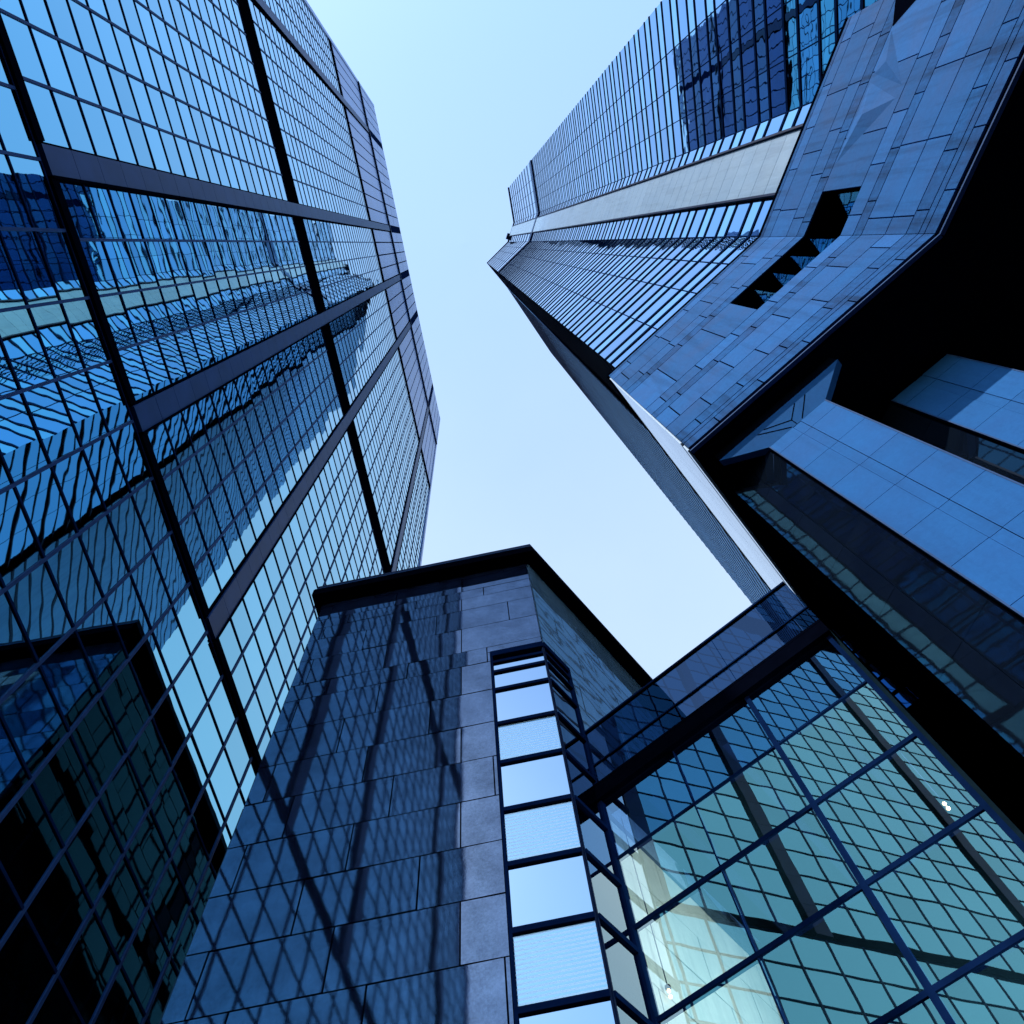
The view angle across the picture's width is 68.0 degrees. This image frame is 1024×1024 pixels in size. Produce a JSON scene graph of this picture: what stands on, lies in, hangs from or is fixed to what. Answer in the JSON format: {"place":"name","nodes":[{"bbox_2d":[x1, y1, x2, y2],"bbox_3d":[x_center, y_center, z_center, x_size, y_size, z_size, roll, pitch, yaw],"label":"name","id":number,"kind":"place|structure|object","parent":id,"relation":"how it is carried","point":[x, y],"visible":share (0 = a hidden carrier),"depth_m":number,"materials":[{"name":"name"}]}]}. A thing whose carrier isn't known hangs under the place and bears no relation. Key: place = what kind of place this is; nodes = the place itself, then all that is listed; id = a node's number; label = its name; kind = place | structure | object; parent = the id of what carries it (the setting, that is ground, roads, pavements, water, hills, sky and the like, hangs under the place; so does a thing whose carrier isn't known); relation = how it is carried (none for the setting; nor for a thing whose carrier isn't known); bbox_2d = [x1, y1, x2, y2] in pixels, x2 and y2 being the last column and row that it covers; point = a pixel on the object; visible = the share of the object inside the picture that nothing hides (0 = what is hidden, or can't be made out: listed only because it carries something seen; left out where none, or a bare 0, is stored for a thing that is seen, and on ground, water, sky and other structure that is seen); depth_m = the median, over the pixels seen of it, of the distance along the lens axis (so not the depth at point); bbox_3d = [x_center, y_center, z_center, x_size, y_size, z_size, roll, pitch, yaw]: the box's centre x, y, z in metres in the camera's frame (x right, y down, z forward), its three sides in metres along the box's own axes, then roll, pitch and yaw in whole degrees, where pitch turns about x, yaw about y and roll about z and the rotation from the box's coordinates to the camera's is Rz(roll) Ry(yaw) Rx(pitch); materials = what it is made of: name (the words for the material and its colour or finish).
{"place":"outdoors","nodes":[
{"label":"outdoors","id":0,"kind":"place"},
{"bbox_2d":[0,0,439,1023],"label":"glass tower","id":1,"kind":"structure","parent":0,"point":[218,424],"depth_m":32.12,"materials":[{"name":"blue glass"}]},
{"bbox_2d":[0,238,25,308],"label":"window pane","id":2,"kind":"structure","parent":1,"relation":"in","point":[10,292],"depth_m":23.38,"materials":[{"name":"blue glass"}]},
{"bbox_2d":[0,720,28,814],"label":"window pane","id":3,"kind":"structure","parent":1,"relation":"in","point":[13,777],"depth_m":19.57,"materials":[{"name":"blue glass"}]},
{"bbox_2d":[0,154,31,227],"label":"window pane","id":4,"kind":"structure","parent":1,"relation":"in","point":[13,213],"depth_m":24.33,"materials":[{"name":"blue glass"}]},
{"bbox_2d":[0,593,35,697],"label":"window pane","id":5,"kind":"structure","parent":1,"relation":"in","point":[16,657],"depth_m":20.52,"materials":[{"name":"blue glass"}]},
{"bbox_2d":[0,85,37,156],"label":"window pane","id":6,"kind":"structure","parent":1,"relation":"in","point":[16,137],"depth_m":25.30,"materials":[{"name":"blue glass"}]},
{"bbox_2d":[0,488,41,585],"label":"window pane","id":7,"kind":"structure","parent":1,"relation":"in","point":[19,550],"depth_m":21.47,"materials":[{"name":"blue glass"}]},
{"bbox_2d":[0,394,47,481],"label":"window pane","id":8,"kind":"structure","parent":1,"relation":"in","point":[20,446],"depth_m":22.49,"materials":[{"name":"blue glass"}]},
{"bbox_2d":[0,12,48,85],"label":"window pane","id":9,"kind":"structure","parent":1,"relation":"in","point":[19,34],"depth_m":26.84,"materials":[{"name":"blue glass"}]},
{"bbox_2d":[0,309,53,388],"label":"window pane","id":10,"kind":"structure","parent":1,"relation":"in","point":[18,333],"depth_m":23.57,"materials":[{"name":"blue glass"}]},
{"bbox_2d":[1,231,58,303],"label":"window pane","id":11,"kind":"structure","parent":1,"relation":"in","point":[24,250],"depth_m":24.70,"materials":[{"name":"blue glass"}]},
{"bbox_2d":[0,785,61,904],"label":"window pane","id":12,"kind":"structure","parent":1,"relation":"in","point":[29,844],"depth_m":19.72,"materials":[{"name":"black glass"}]},
{"bbox_2d":[0,667,66,774],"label":"window pane","id":13,"kind":"structure","parent":1,"relation":"in","point":[31,714],"depth_m":20.84,"materials":[{"name":"blue glass"}]},
{"bbox_2d":[9,155,62,228],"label":"window pane","id":14,"kind":"structure","parent":1,"relation":"in","point":[29,173],"depth_m":25.87,"materials":[{"name":"blue glass"}]},
{"bbox_2d":[8,562,71,659],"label":"window pane","id":15,"kind":"structure","parent":1,"relation":"in","point":[36,599],"depth_m":22.00,"materials":[{"name":"blue glass"}]},
{"bbox_2d":[16,468,75,555],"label":"window pane","id":16,"kind":"structure","parent":1,"relation":"in","point":[42,499],"depth_m":23.18,"materials":[{"name":"blue glass"}]},
{"bbox_2d":[24,80,69,147],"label":"window pane","id":17,"kind":"structure","parent":1,"relation":"in","point":[41,98],"depth_m":27.55,"materials":[{"name":"blue glass"}]},
{"bbox_2d":[24,382,79,461],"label":"window pane","id":18,"kind":"structure","parent":1,"relation":"in","point":[47,407],"depth_m":24.35,"materials":[{"name":"blue glass"}]},
{"bbox_2d":[31,304,83,376],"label":"window pane","id":19,"kind":"structure","parent":1,"relation":"in","point":[51,322],"depth_m":25.51,"materials":[{"name":"blue glass"}]},
{"bbox_2d":[27,853,90,967],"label":"window pane","id":20,"kind":"structure","parent":1,"relation":"in","point":[60,908],"depth_m":20.46,"materials":[{"name":"black glass"}]},
{"bbox_2d":[37,232,86,299],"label":"window pane","id":21,"kind":"structure","parent":1,"relation":"in","point":[55,245],"depth_m":26.68,"materials":[{"name":"blue glass"}]},
{"bbox_2d":[34,737,96,842],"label":"window pane","id":22,"kind":"structure","parent":1,"relation":"in","point":[64,785],"depth_m":21.65,"materials":[{"name":"glass"}]},
{"bbox_2d":[41,632,99,727],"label":"window pane","id":23,"kind":"structure","parent":1,"relation":"in","point":[68,673],"depth_m":22.81,"materials":[{"name":"blue glass"}]},
{"bbox_2d":[48,537,101,623],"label":"window pane","id":24,"kind":"structure","parent":1,"relation":"in","point":[70,567],"depth_m":23.99,"materials":[{"name":"blue glass"}]},
{"bbox_2d":[53,451,104,530],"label":"window pane","id":25,"kind":"structure","parent":1,"relation":"in","point":[74,476],"depth_m":25.15,"materials":[{"name":"blue glass"}]},
{"bbox_2d":[59,181,99,237],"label":"window pane","id":26,"kind":"structure","parent":1,"relation":"in","point":[75,196],"depth_m":28.66,"materials":[{"name":"blue glass"}]},
{"bbox_2d":[58,372,107,444],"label":"window pane","id":27,"kind":"structure","parent":1,"relation":"in","point":[78,394],"depth_m":26.31,"materials":[{"name":"blue glass"}]},
{"bbox_2d":[63,300,109,367],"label":"window pane","id":28,"kind":"structure","parent":1,"relation":"in","point":[80,315],"depth_m":27.47,"materials":[{"name":"blue glass"}]},
{"bbox_2d":[60,913,117,1023],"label":"window pane","id":29,"kind":"structure","parent":1,"relation":"in","point":[88,971],"depth_m":21.21,"materials":[{"name":"black glass"}]},
{"bbox_2d":[67,801,121,903],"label":"window pane","id":30,"kind":"structure","parent":1,"relation":"in","point":[94,850],"depth_m":22.43,"materials":[{"name":"black glass"}]},
{"bbox_2d":[72,697,124,791],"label":"window pane","id":31,"kind":"structure","parent":1,"relation":"in","point":[96,737],"depth_m":23.62,"materials":[{"name":"black glass"}]},
{"bbox_2d":[80,241,118,294],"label":"window pane","id":32,"kind":"structure","parent":1,"relation":"in","point":[95,254],"depth_m":29.36,"materials":[{"name":"blue glass"}]},
{"bbox_2d":[77,602,126,688],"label":"window pane","id":33,"kind":"structure","parent":1,"relation":"in","point":[98,635],"depth_m":24.78,"materials":[{"name":"blue glass"}]},
{"bbox_2d":[81,515,127,594],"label":"window pane","id":34,"kind":"structure","parent":1,"relation":"in","point":[100,542],"depth_m":25.95,"materials":[{"name":"blue glass"}]},
{"bbox_2d":[84,436,129,509],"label":"window pane","id":35,"kind":"structure","parent":1,"relation":"in","point":[101,455],"depth_m":27.12,"materials":[{"name":"blue glass"}]},
{"bbox_2d":[88,363,130,430],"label":"window pane","id":36,"kind":"structure","parent":1,"relation":"in","point":[103,378],"depth_m":28.29,"materials":[{"name":"blue glass"}]},
{"bbox_2d":[100,295,135,347],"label":"window pane","id":37,"kind":"structure","parent":1,"relation":"in","point":[113,306],"depth_m":30.06,"materials":[{"name":"blue glass"}]},
{"bbox_2d":[95,969,143,1023],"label":"window pane","id":38,"kind":"structure","parent":1,"relation":"in","point":[120,1006],"depth_m":22.34,"materials":[{"name":"black glass"}]},
{"bbox_2d":[96,858,145,959],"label":"window pane","id":39,"kind":"structure","parent":1,"relation":"in","point":[120,909],"depth_m":23.19,"materials":[{"name":"black glass"}]},
{"bbox_2d":[101,758,147,848],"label":"window pane","id":40,"kind":"structure","parent":1,"relation":"in","point":[123,799],"depth_m":24.40,"materials":[{"name":"glass"}]},
{"bbox_2d":[104,662,149,749],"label":"window pane","id":41,"kind":"structure","parent":1,"relation":"in","point":[124,698],"depth_m":25.59,"materials":[{"name":"black glass"}]},
{"bbox_2d":[106,576,149,654],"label":"window pane","id":42,"kind":"structure","parent":1,"relation":"in","point":[124,604],"depth_m":26.75,"materials":[{"name":"blue glass"}]},
{"bbox_2d":[109,497,150,569],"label":"window pane","id":43,"kind":"structure","parent":1,"relation":"in","point":[125,519],"depth_m":27.93,"materials":[{"name":"blue glass"}]},
{"bbox_2d":[111,424,150,490],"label":"window pane","id":44,"kind":"structure","parent":1,"relation":"in","point":[126,442],"depth_m":29.08,"materials":[{"name":"blue glass"}]},
{"bbox_2d":[119,346,152,400],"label":"window pane","id":45,"kind":"structure","parent":1,"relation":"in","point":[131,358],"depth_m":30.77,"materials":[{"name":"blue glass"}]},
{"bbox_2d":[123,911,167,1011],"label":"window pane","id":46,"kind":"structure","parent":1,"relation":"in","point":[145,961],"depth_m":23.95,"materials":[{"name":"black glass"}]},
{"bbox_2d":[126,811,169,901],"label":"window pane","id":47,"kind":"structure","parent":1,"relation":"in","point":[148,856],"depth_m":25.16,"materials":[{"name":"black glass"}]},
{"bbox_2d":[129,720,169,802],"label":"window pane","id":48,"kind":"structure","parent":1,"relation":"in","point":[148,757],"depth_m":26.37,"materials":[{"name":"black glass"}]},
{"bbox_2d":[131,634,170,711],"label":"window pane","id":49,"kind":"structure","parent":1,"relation":"in","point":[148,665],"depth_m":27.56,"materials":[{"name":"black glass"}]},
{"bbox_2d":[132,554,170,626],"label":"window pane","id":50,"kind":"structure","parent":1,"relation":"in","point":[147,578],"depth_m":28.73,"materials":[{"name":"blue glass"}]},
{"bbox_2d":[133,480,169,547],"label":"window pane","id":51,"kind":"structure","parent":1,"relation":"in","point":[147,500],"depth_m":29.89,"materials":[{"name":"blue glass"}]},
{"bbox_2d":[148,423,177,476],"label":"window pane","id":52,"kind":"structure","parent":1,"relation":"in","point":[161,445],"depth_m":31.88,"materials":[{"name":"blue glass"}]},
{"bbox_2d":[150,862,189,951],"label":"window pane","id":53,"kind":"structure","parent":1,"relation":"in","point":[169,907],"depth_m":25.92,"materials":[{"name":"glass"}]},
{"bbox_2d":[152,771,189,852],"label":"window pane","id":54,"kind":"structure","parent":1,"relation":"in","point":[170,810],"depth_m":27.13,"materials":[{"name":"glass"}]},
{"bbox_2d":[154,534,187,601],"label":"window pane","id":55,"kind":"structure","parent":1,"relation":"in","point":[167,555],"depth_m":30.69,"materials":[{"name":"blue glass"}]},
{"bbox_2d":[153,687,189,762],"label":"window pane","id":56,"kind":"structure","parent":1,"relation":"in","point":[170,721],"depth_m":28.34,"materials":[{"name":"black glass"}]},
{"bbox_2d":[154,609,189,680],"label":"window pane","id":57,"kind":"structure","parent":1,"relation":"in","point":[168,634],"depth_m":29.52,"materials":[{"name":"blue glass"}]},
{"bbox_2d":[174,586,205,652],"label":"window pane","id":58,"kind":"structure","parent":1,"relation":"in","point":[186,608],"depth_m":31.49,"materials":[{"name":"blue glass"}]},
{"bbox_2d":[173,819,207,900],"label":"window pane","id":59,"kind":"structure","parent":1,"relation":"in","point":[190,859],"depth_m":27.88,"materials":[{"name":"glass"}]},
{"bbox_2d":[174,737,206,811],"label":"window pane","id":60,"kind":"structure","parent":1,"relation":"in","point":[189,769],"depth_m":29.09,"materials":[{"name":"glass"}]},
{"bbox_2d":[174,660,206,728],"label":"window pane","id":61,"kind":"structure","parent":1,"relation":"in","point":[188,687],"depth_m":30.31,"materials":[{"name":"blue glass"}]},
{"bbox_2d":[193,635,221,698],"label":"window pane","id":62,"kind":"structure","parent":1,"relation":"in","point":[204,658],"depth_m":32.28,"materials":[{"name":"blue glass"}]},
{"bbox_2d":[193,706,222,773],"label":"window pane","id":63,"kind":"structure","parent":1,"relation":"in","point":[206,735],"depth_m":31.07,"materials":[{"name":"blue glass"}]},
{"bbox_2d":[193,782,223,856],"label":"window pane","id":64,"kind":"structure","parent":1,"relation":"in","point":[208,818],"depth_m":29.86,"materials":[{"name":"glass"}]},
{"bbox_2d":[307,0,751,678],"label":"sky","id":65,"kind":"structure","parent":0,"point":[464,94],"materials":[{"name":"blue"}]},
{"label":"ground","id":66,"kind":"structure","parent":0,"visible":0},
{"bbox_2d":[159,544,656,1023],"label":"granite building","id":67,"kind":"structure","parent":66,"relation":"on","point":[421,834],"depth_m":20.25,"materials":[{"name":"stone"}]},
{"bbox_2d":[495,682,553,720],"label":"window pane","id":68,"kind":"structure","parent":67,"relation":"in","point":[532,699],"depth_m":24.81,"materials":[{"name":"blue glass"}]},
{"bbox_2d":[498,715,560,759],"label":"window pane","id":69,"kind":"structure","parent":67,"relation":"in","point":[541,734],"depth_m":23.00,"materials":[{"name":"blue glass"}]},
{"bbox_2d":[501,754,569,806],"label":"window pane","id":70,"kind":"structure","parent":67,"relation":"in","point":[544,777],"depth_m":21.18,"materials":[{"name":"blue glass"}]},
{"bbox_2d":[504,800,580,860],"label":"window pane","id":71,"kind":"structure","parent":67,"relation":"in","point":[550,828],"depth_m":19.36,"materials":[{"name":"blue glass"}]},
{"bbox_2d":[508,854,592,926],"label":"window pane","id":72,"kind":"structure","parent":67,"relation":"in","point":[558,888],"depth_m":17.56,"materials":[{"name":"blue glass"}]},
{"bbox_2d":[513,920,607,1005],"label":"window pane","id":73,"kind":"structure","parent":67,"relation":"in","point":[564,961],"depth_m":15.79,"materials":[{"name":"blue glass"}]},
{"bbox_2d":[519,1000,614,1023],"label":"window pane","id":74,"kind":"structure","parent":67,"relation":"in","point":[601,1012],"depth_m":14.72,"materials":[{"name":"blue glass"}]},
{"bbox_2d":[490,641,656,1023],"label":"window frame","id":75,"kind":"structure","parent":67,"relation":"in","point":[601,995],"depth_m":18.84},
{"bbox_2d":[566,755,603,821],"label":"window pane","id":76,"kind":"structure","parent":67,"relation":"in","point":[583,786],"depth_m":21.43,"materials":[{"name":"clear glass"}]},
{"bbox_2d":[576,803,616,875],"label":"window pane","id":77,"kind":"structure","parent":67,"relation":"in","point":[595,838],"depth_m":19.61,"materials":[{"name":"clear glass"}]},
{"bbox_2d":[587,857,632,942],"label":"window pane","id":78,"kind":"structure","parent":67,"relation":"in","point":[608,897],"depth_m":17.82,"materials":[{"name":"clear glass"}]},
{"bbox_2d":[600,923,651,1021],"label":"window pane","id":79,"kind":"structure","parent":67,"relation":"in","point":[626,978],"depth_m":16.04,"materials":[{"name":"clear glass"}]},
{"bbox_2d":[584,581,1023,1023],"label":"glass hall","id":80,"kind":"structure","parent":66,"relation":"on","point":[808,821],"depth_m":16.31,"materials":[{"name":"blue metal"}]},
{"bbox_2d":[603,753,692,855],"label":"window pane","id":81,"kind":"structure","parent":80,"relation":"in","point":[661,792],"depth_m":20.46,"materials":[{"name":"blue glass"}]},
{"bbox_2d":[618,806,718,923],"bbox_3d":[3.722,8.598,18.514,2.560,2.070,0.003,-40,-73,10],"label":"window pane","id":82,"kind":"structure","parent":80,"relation":"in","point":[679,854],"depth_m":18.47,"materials":[{"name":"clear glass"}]},
{"bbox_2d":[635,871,754,1015],"bbox_3d":[3.854,9.325,16.463,2.560,2.210,0.002,-40,-73,10],"label":"window pane","id":83,"kind":"structure","parent":80,"relation":"in","point":[702,935],"depth_m":16.38,"materials":[{"name":"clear glass"}]},
{"bbox_2d":[658,959,783,1023],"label":"window pane","id":84,"kind":"structure","parent":80,"relation":"in","point":[745,997],"depth_m":14.87,"materials":[{"name":"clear glass"}]},
{"bbox_2d":[674,700,772,801],"bbox_3d":[5.542,6.256,20.049,2.530,2.080,0.002,-40,-73,10],"label":"window pane","id":85,"kind":"structure","parent":80,"relation":"in","point":[735,739],"depth_m":20.01,"materials":[{"name":"blue glass"}]},
{"bbox_2d":[695,748,808,864],"bbox_3d":[5.670,6.961,18.059,2.530,2.070,0.003,-40,-73,10],"label":"window pane","id":86,"kind":"structure","parent":80,"relation":"in","point":[765,794],"depth_m":18.02,"materials":[{"name":"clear glass"}]},
{"bbox_2d":[723,809,858,950],"bbox_3d":[5.802,7.688,16.008,2.530,2.210,0.003,-40,-73,10],"label":"window pane","id":87,"kind":"structure","parent":80,"relation":"in","point":[799,870],"depth_m":15.93,"materials":[{"name":"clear glass"}]},
{"bbox_2d":[749,639,864,741],"bbox_3d":[7.551,4.568,19.580,2.720,2.080,0.004,-40,-73,10],"label":"window pane","id":88,"kind":"structure","parent":80,"relation":"in","point":[821,677],"depth_m":19.54,"materials":[{"name":"blue glass"}]},
{"bbox_2d":[759,890,923,1023],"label":"window pane","id":89,"kind":"structure","parent":80,"relation":"in","point":[845,966],"depth_m":13.92,"materials":[{"name":"teal glass"}]},
{"bbox_2d":[780,683,912,799],"bbox_3d":[7.679,5.274,17.590,2.720,2.070,0.001,-40,-73,10],"label":"window pane","id":90,"kind":"structure","parent":80,"relation":"in","point":[861,727],"depth_m":17.54,"materials":[{"name":"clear glass"}]},
{"bbox_2d":[818,737,978,879],"bbox_3d":[7.811,6.001,15.539,2.720,2.210,0.004,-40,-73,10],"label":"window pane","id":91,"kind":"structure","parent":80,"relation":"in","point":[908,797],"depth_m":15.46,"materials":[{"name":"teal glass"}]},
{"bbox_2d":[869,810,1023,984],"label":"window pane","id":92,"kind":"structure","parent":80,"relation":"in","point":[960,897],"depth_m":13.43,"materials":[{"name":"teal glass"}]},
{"bbox_2d":[936,939,1023,1023],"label":"window pane","id":93,"kind":"structure","parent":80,"relation":"in","point":[992,992],"depth_m":12.10,"materials":[{"name":"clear glass"}]},
{"bbox_2d":[714,357,1023,785],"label":"stone pillar","id":94,"kind":"structure","parent":66,"relation":"on","point":[905,551],"depth_m":17.35,"materials":[{"name":"blue stone"}]},
{"bbox_2d":[607,0,1023,605],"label":"stone podium","id":95,"kind":"object","parent":94,"relation":"on","point":[881,258],"visible":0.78,"depth_m":26.61,"materials":[{"name":"smooth blue stone"},{"name":"black metal"}]},
{"bbox_2d":[487,0,877,603],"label":"faceted tower","id":96,"kind":"structure","parent":95,"relation":"on","point":[642,188],"depth_m":65.20,"materials":[{"name":"blue glass"}]},
{"bbox_2d":[508,200,761,241],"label":"window pane","id":97,"kind":"structure","parent":96,"relation":"in","point":[755,205],"depth_m":58.80,"materials":[{"name":"blue glass"}]},
{"bbox_2d":[508,0,877,221],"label":"window pane","id":98,"kind":"structure","parent":96,"relation":"in","point":[826,6],"depth_m":60.52,"materials":[{"name":"blue glass"}]},
{"bbox_2d":[807,593,1023,833],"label":"beam","id":99,"kind":"structure","parent":66,"relation":"on","point":[998,784],"depth_m":20.79,"materials":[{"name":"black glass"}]},
{"bbox_2d":[879,354,1023,484],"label":"stone pillar","id":100,"kind":"structure","parent":66,"relation":"on","point":[971,410],"depth_m":22.13,"materials":[{"name":"blue stone"}]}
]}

